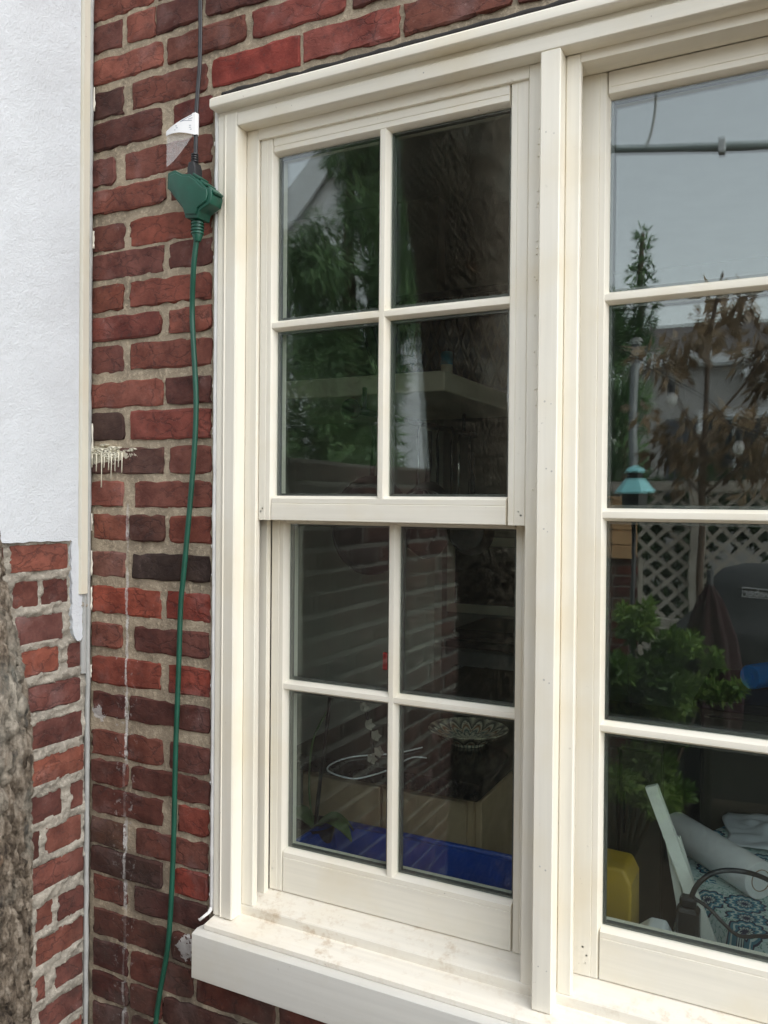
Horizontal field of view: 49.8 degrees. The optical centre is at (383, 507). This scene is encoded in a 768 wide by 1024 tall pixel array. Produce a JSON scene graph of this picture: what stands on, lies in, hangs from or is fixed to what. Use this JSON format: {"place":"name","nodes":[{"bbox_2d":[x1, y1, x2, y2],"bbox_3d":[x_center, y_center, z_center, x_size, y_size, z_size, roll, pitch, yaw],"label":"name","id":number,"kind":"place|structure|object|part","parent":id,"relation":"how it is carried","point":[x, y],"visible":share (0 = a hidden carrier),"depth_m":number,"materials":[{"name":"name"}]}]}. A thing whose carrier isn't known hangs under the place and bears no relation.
{"place":"outdoors","nodes":[
{"label":"outdoors","id":0,"kind":"place"},
{"bbox_2d":[285,196,445,818],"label":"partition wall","id":1,"kind":"structure","parent":0,"point":[332,263],"depth_m":3.45,"materials":[{"name":"grey paint"}]},
{"bbox_2d":[382,652,387,669],"bbox_3d":[0.016,0.519,1.733,0.044,0.432,0.008,1,1,27],"label":"red clip","id":2,"kind":"object","parent":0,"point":[385,661],"visible":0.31,"depth_m":1.74,"materials":[{"name":"plastic"}]},
{"bbox_2d":[287,78,767,289],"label":"sky reflection","id":3,"kind":"structure","parent":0,"point":[691,180],"depth_m":3.12,"materials":[{"name":"paint"}]},
{"bbox_2d":[441,617,627,701],"bbox_3d":[0.673,0.974,3.689,0.680,0.900,0.660,1,1,27],"label":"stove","id":4,"kind":"object","parent":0,"point":[486,642],"visible":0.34,"depth_m":3.54,"materials":[{"name":"metal"}]},
{"bbox_2d":[441,256,767,791],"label":"room wall","id":5,"kind":"structure","parent":0,"point":[689,607],"depth_m":4.19,"materials":[{"name":"paint"}]},
{"bbox_2d":[286,370,506,425],"bbox_3d":[-0.252,-0.293,3.056,1.355,0.230,0.782,1,1,27],"label":"wall shelf","id":6,"kind":"object","parent":5,"relation":"attached to","point":[435,395],"depth_m":2.64,"materials":[{"name":"beige paint"}]},
{"bbox_2d":[341,387,477,437],"bbox_3d":[0.123,-0.292,2.687,0.059,0.099,0.975,1,1,27],"label":"utensil rail","id":7,"kind":"object","parent":6,"relation":"attached to","point":[351,409],"visible":0.99,"depth_m":2.37,"materials":[{"name":"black metal"}]},
{"bbox_2d":[331,425,410,574],"bbox_3d":[-0.043,-0.023,2.499,0.300,0.450,0.054,0,1,-37],"label":"pan","id":8,"kind":"object","parent":7,"relation":"hanging from","point":[362,550],"visible":0.61,"depth_m":2.50,"materials":[{"name":"metal"}]},
{"bbox_2d":[416,422,420,493],"bbox_3d":[0.107,-0.118,2.660,0.068,0.333,0.068,1,1,27],"label":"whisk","id":9,"kind":"object","parent":7,"relation":"hanging from","point":[418,461],"visible":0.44,"depth_m":2.65,"materials":[{"name":"metal"}]},
{"bbox_2d":[406,431,448,558],"bbox_3d":[0.130,-0.042,2.663,0.059,0.410,0.250,1,1,41],"label":"pan","id":10,"kind":"object","parent":7,"relation":"hanging from","point":[427,543],"visible":0.51,"depth_m":2.69,"materials":[{"name":"metal"}]},
{"bbox_2d":[436,424,439,483],"bbox_3d":[0.179,-0.126,2.802,0.080,0.318,0.080,1,1,27],"label":"ladle","id":11,"kind":"object","parent":7,"relation":"hanging from","point":[437,459],"visible":0.24,"depth_m":2.80,"materials":[{"name":"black metal"}]},
{"bbox_2d":[450,426,453,493],"bbox_3d":[0.234,-0.094,2.887,0.068,0.383,0.068,1,1,27],"label":"serving spoon","id":12,"kind":"object","parent":7,"relation":"hanging from","point":[451,472],"visible":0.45,"depth_m":2.88,"materials":[{"name":"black metal"}]},
{"bbox_2d":[456,428,460,493],"bbox_3d":[0.266,-0.115,2.972,0.068,0.343,0.068,1,1,27],"label":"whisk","id":13,"kind":"object","parent":7,"relation":"hanging from","point":[458,462],"visible":0.41,"depth_m":2.97,"materials":[{"name":"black metal"}]},
{"bbox_2d":[468,431,471,493],"bbox_3d":[0.318,-0.100,3.069,0.017,0.373,0.072,1,1,27],"label":"spatula","id":14,"kind":"object","parent":7,"relation":"hanging from","point":[469,452],"visible":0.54,"depth_m":3.06,"materials":[{"name":"black metal"}]},
{"bbox_2d":[448,452,493,555],"bbox_3d":[0.276,-0.013,2.674,0.150,0.330,0.079,0,1,-11],"label":"pan","id":15,"kind":"object","parent":7,"relation":"hanging from","point":[471,542],"visible":0.56,"depth_m":2.70,"materials":[{"name":"metal"}]},
{"bbox_2d":[410,489,437,493],"bbox_3d":[0.124,-0.013,2.562,0.175,0.089,0.175,1,1,27],"label":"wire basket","id":16,"kind":"object","parent":6,"relation":"hanging from","point":[423,490],"visible":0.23,"depth_m":2.55,"materials":[{"name":"metal"}]},
{"bbox_2d":[354,283,508,393],"bbox_3d":[0.327,-0.579,2.986,0.838,0.349,0.315,1,1,27],"label":"basket","id":17,"kind":"object","parent":6,"relation":"on","point":[477,346],"visible":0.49,"depth_m":2.87,"materials":[{"name":"wicker"}]},
{"bbox_2d":[441,351,452,373],"bbox_3d":[0.196,-0.445,2.591,0.038,0.087,0.038,1,1,27],"label":"canister","id":18,"kind":"object","parent":6,"relation":"on","point":[447,361],"visible":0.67,"depth_m":2.57,"materials":[{"name":"paint"}]},
{"bbox_2d":[447,538,610,615],"bbox_3d":[0.773,0.383,4.533,0.920,0.430,0.020,1,1,27],"label":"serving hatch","id":19,"kind":"object","parent":5,"relation":"attached to","point":[485,581],"visible":0.43,"depth_m":4.64,"materials":[{"name":"black paint"}]},
{"bbox_2d":[640,917,671,930],"bbox_3d":[0.444,0.718,1.369,0.058,0.066,0.041,1,1,27],"label":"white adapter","id":20,"kind":"object","parent":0,"point":[658,923],"visible":0.24,"depth_m":1.37,"materials":[{"name":"plastic"}]},
{"bbox_2d":[684,790,699,856],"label":"room floor","id":21,"kind":"structure","parent":0,"point":[691,803],"depth_m":3.99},
{"bbox_2d":[297,666,513,854],"bbox_3d":[0.254,1.016,2.512,0.520,0.810,1.238,1,1,27],"label":"kitchen counter","id":22,"kind":"object","parent":21,"relation":"on","point":[456,794],"visible":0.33,"depth_m":2.01,"materials":[{"name":"brown wood"}]},
{"bbox_2d":[303,772,381,826],"bbox_3d":[-0.107,1.018,2.029,0.215,0.708,0.015,1,1,27],"label":"door","id":23,"kind":"structure","parent":22,"relation":"in","point":[360,802],"depth_m":2.01,"materials":[{"name":"brown wood"}]},
{"bbox_2d":[327,747,426,778],"bbox_3d":[-0.010,0.605,1.995,0.146,0.012,0.311,1,1,42],"label":"white cable","id":24,"kind":"object","parent":22,"relation":"on","point":[367,755],"visible":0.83,"depth_m":1.98,"materials":[{"name":"plastic"}]},
{"bbox_2d":[382,786,467,845],"bbox_3d":[0.091,1.020,1.929,0.212,0.708,0.015,1,1,27],"label":"door","id":25,"kind":"structure","parent":22,"relation":"in","point":[427,815],"depth_m":1.91,"materials":[{"name":"brown wood"}]},
{"bbox_2d":[428,717,508,747],"bbox_3d":[0.219,0.592,2.157,0.209,0.041,0.209,1,1,27],"label":"bowl","id":26,"kind":"object","parent":22,"relation":"on","point":[467,732],"visible":1,"depth_m":2.19,"materials":[{"name":"ceramic"}]},
{"bbox_2d":[475,771,512,854],"bbox_3d":[0.267,1.021,2.000,0.016,0.708,0.240,1,1,27],"label":"door","id":27,"kind":"structure","parent":22,"relation":"in","point":[493,812],"depth_m":1.98,"materials":[{"name":"brown wood"}]},
{"bbox_2d":[607,700,684,931],"bbox_3d":[0.779,1.054,2.619,0.260,0.760,0.512,1,1,27],"label":"cupboard","id":28,"kind":"object","parent":21,"relation":"on","point":[636,767],"visible":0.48,"depth_m":2.39,"materials":[{"name":"green paint"}]},
{"bbox_3d":[0.619,1.039,2.439,0.134,0.690,0.018,1,1,27],"label":"door","id":29,"kind":"part","parent":28,"relation":"part of","materials":[{"name":"brown paint"}]},
{"bbox_3d":[0.737,1.041,2.379,0.114,0.690,0.018,1,1,27],"label":"door","id":30,"kind":"part","parent":28,"relation":"part of","materials":[{"name":"brown paint"}]},
{"bbox_2d":[645,783,716,941],"bbox_3d":[0.598,0.955,1.363,0.328,0.966,0.048,1,1,27],"label":"folding chair","id":31,"kind":"object","parent":21,"relation":"on","point":[682,876],"visible":0.37,"depth_m":1.40,"materials":[{"name":"white paint"}]},
{"bbox_2d":[693,668,767,830],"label":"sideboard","id":32,"kind":"object","parent":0,"point":[731,782],"visible":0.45,"depth_m":2.51,"materials":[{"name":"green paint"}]},
{"bbox_3d":[1.220,1.000,2.426,0.540,0.720,0.016,1,1,27],"label":"door","id":33,"kind":"part","parent":32,"relation":"part of","materials":[{"name":"black paint"}]},
{"bbox_2d":[740,662,767,688],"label":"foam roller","id":34,"kind":"object","parent":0,"point":[753,676],"visible":1,"depth_m":2.67,"materials":[{"name":"blue plastic"}]},
{"bbox_3d":[0.207,1.093,1.621,0.885,0.690,0.310,1,1,27],"label":"bench","id":35,"kind":"object","parent":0,"visible":0},
{"bbox_2d":[296,697,383,843],"bbox_3d":[-0.116,0.559,1.750,0.271,0.367,0.090,1,1,27],"label":"orchid","id":36,"kind":"object","parent":35,"relation":"on","point":[307,820],"visible":0.77,"depth_m":1.75,"materials":[{"name":"plant"}]},
{"bbox_2d":[296,821,511,890],"bbox_3d":[0.056,0.711,1.596,0.507,0.070,0.223,1,1,27],"label":"storage bin","id":37,"kind":"object","parent":35,"relation":"on","point":[468,863],"visible":0.16,"depth_m":1.67,"materials":[{"name":"blue plastic"}]},
{"bbox_2d":[607,848,638,923],"bbox_3d":[0.386,0.675,1.424,0.090,0.150,0.086,1,1,27],"label":"yellow box","id":38,"kind":"object","parent":35,"relation":"on","point":[622,885],"visible":0.3,"depth_m":1.39,"materials":[{"name":"yellow plastic"}]},
{"bbox_2d":[676,868,767,938],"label":"power adapter","id":39,"kind":"object","parent":35,"relation":"on","point":[688,915],"visible":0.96,"depth_m":1.35,"materials":[{"name":"black plastic"}]},
{"label":"ground","id":40,"kind":"structure","parent":0,"visible":0},
{"bbox_2d":[0,533,33,1023],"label":"tree","id":41,"kind":"object","parent":40,"relation":"on","point":[16,836],"visible":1,"depth_m":0.75,"materials":[{"name":"brown plant"}]},
{"bbox_2d":[0,0,93,1023],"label":"side wall","id":42,"kind":"structure","parent":40,"relation":"on","point":[46,146],"depth_m":1.58,"materials":[{"name":"white paint"}]},
{"bbox_2d":[88,0,557,1023],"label":"brick wall","id":43,"kind":"structure","parent":40,"relation":"on","point":[142,238],"depth_m":1.59,"materials":[{"name":"red brick"}]},
{"bbox_2d":[166,0,201,176],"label":"black cord","id":44,"kind":"object","parent":43,"relation":"hanging from","point":[189,124],"visible":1,"depth_m":1.51,"materials":[{"name":"rubber"}]},
{"bbox_2d":[167,170,222,242],"bbox_3d":[-0.343,-0.549,1.504,0.107,0.131,0.036,1,1,27],"label":"cord adapter","id":45,"kind":"object","parent":44,"relation":"hanging from","point":[198,198],"visible":1,"depth_m":1.49,"materials":[{"name":"green plastic"}]},
{"bbox_2d":[153,241,198,1023],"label":"green cord","id":46,"kind":"object","parent":45,"relation":"hanging from","point":[180,623],"visible":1,"depth_m":1.55,"materials":[{"name":"green rubber"}]},
{"bbox_2d":[192,0,767,1023],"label":"window","id":47,"kind":"structure","parent":43,"relation":"attached to","point":[318,932],"depth_m":1.31,"materials":[{"name":"beige paint"}]},
{"bbox_3d":[1.095,1.119,1.686,0.890,0.652,0.890,1,1,27],"label":"round table","id":48,"kind":"object","parent":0,"visible":0},
{"bbox_2d":[673,826,767,953],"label":"tablecloth","id":49,"kind":"object","parent":48,"relation":"on","point":[735,909],"visible":0.23,"depth_m":1.63,"materials":[{"name":"fabric"}]},
{"bbox_2d":[662,812,767,898],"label":"paper towel roll","id":50,"kind":"object","parent":49,"relation":"on","point":[707,848],"visible":0.68,"depth_m":1.74,"materials":[{"name":"white paper"}]},
{"bbox_2d":[722,812,767,849],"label":"napkin","id":51,"kind":"object","parent":49,"relation":"on","point":[748,830],"visible":0.97,"depth_m":1.97,"materials":[{"name":"white fabric"}]}
]}

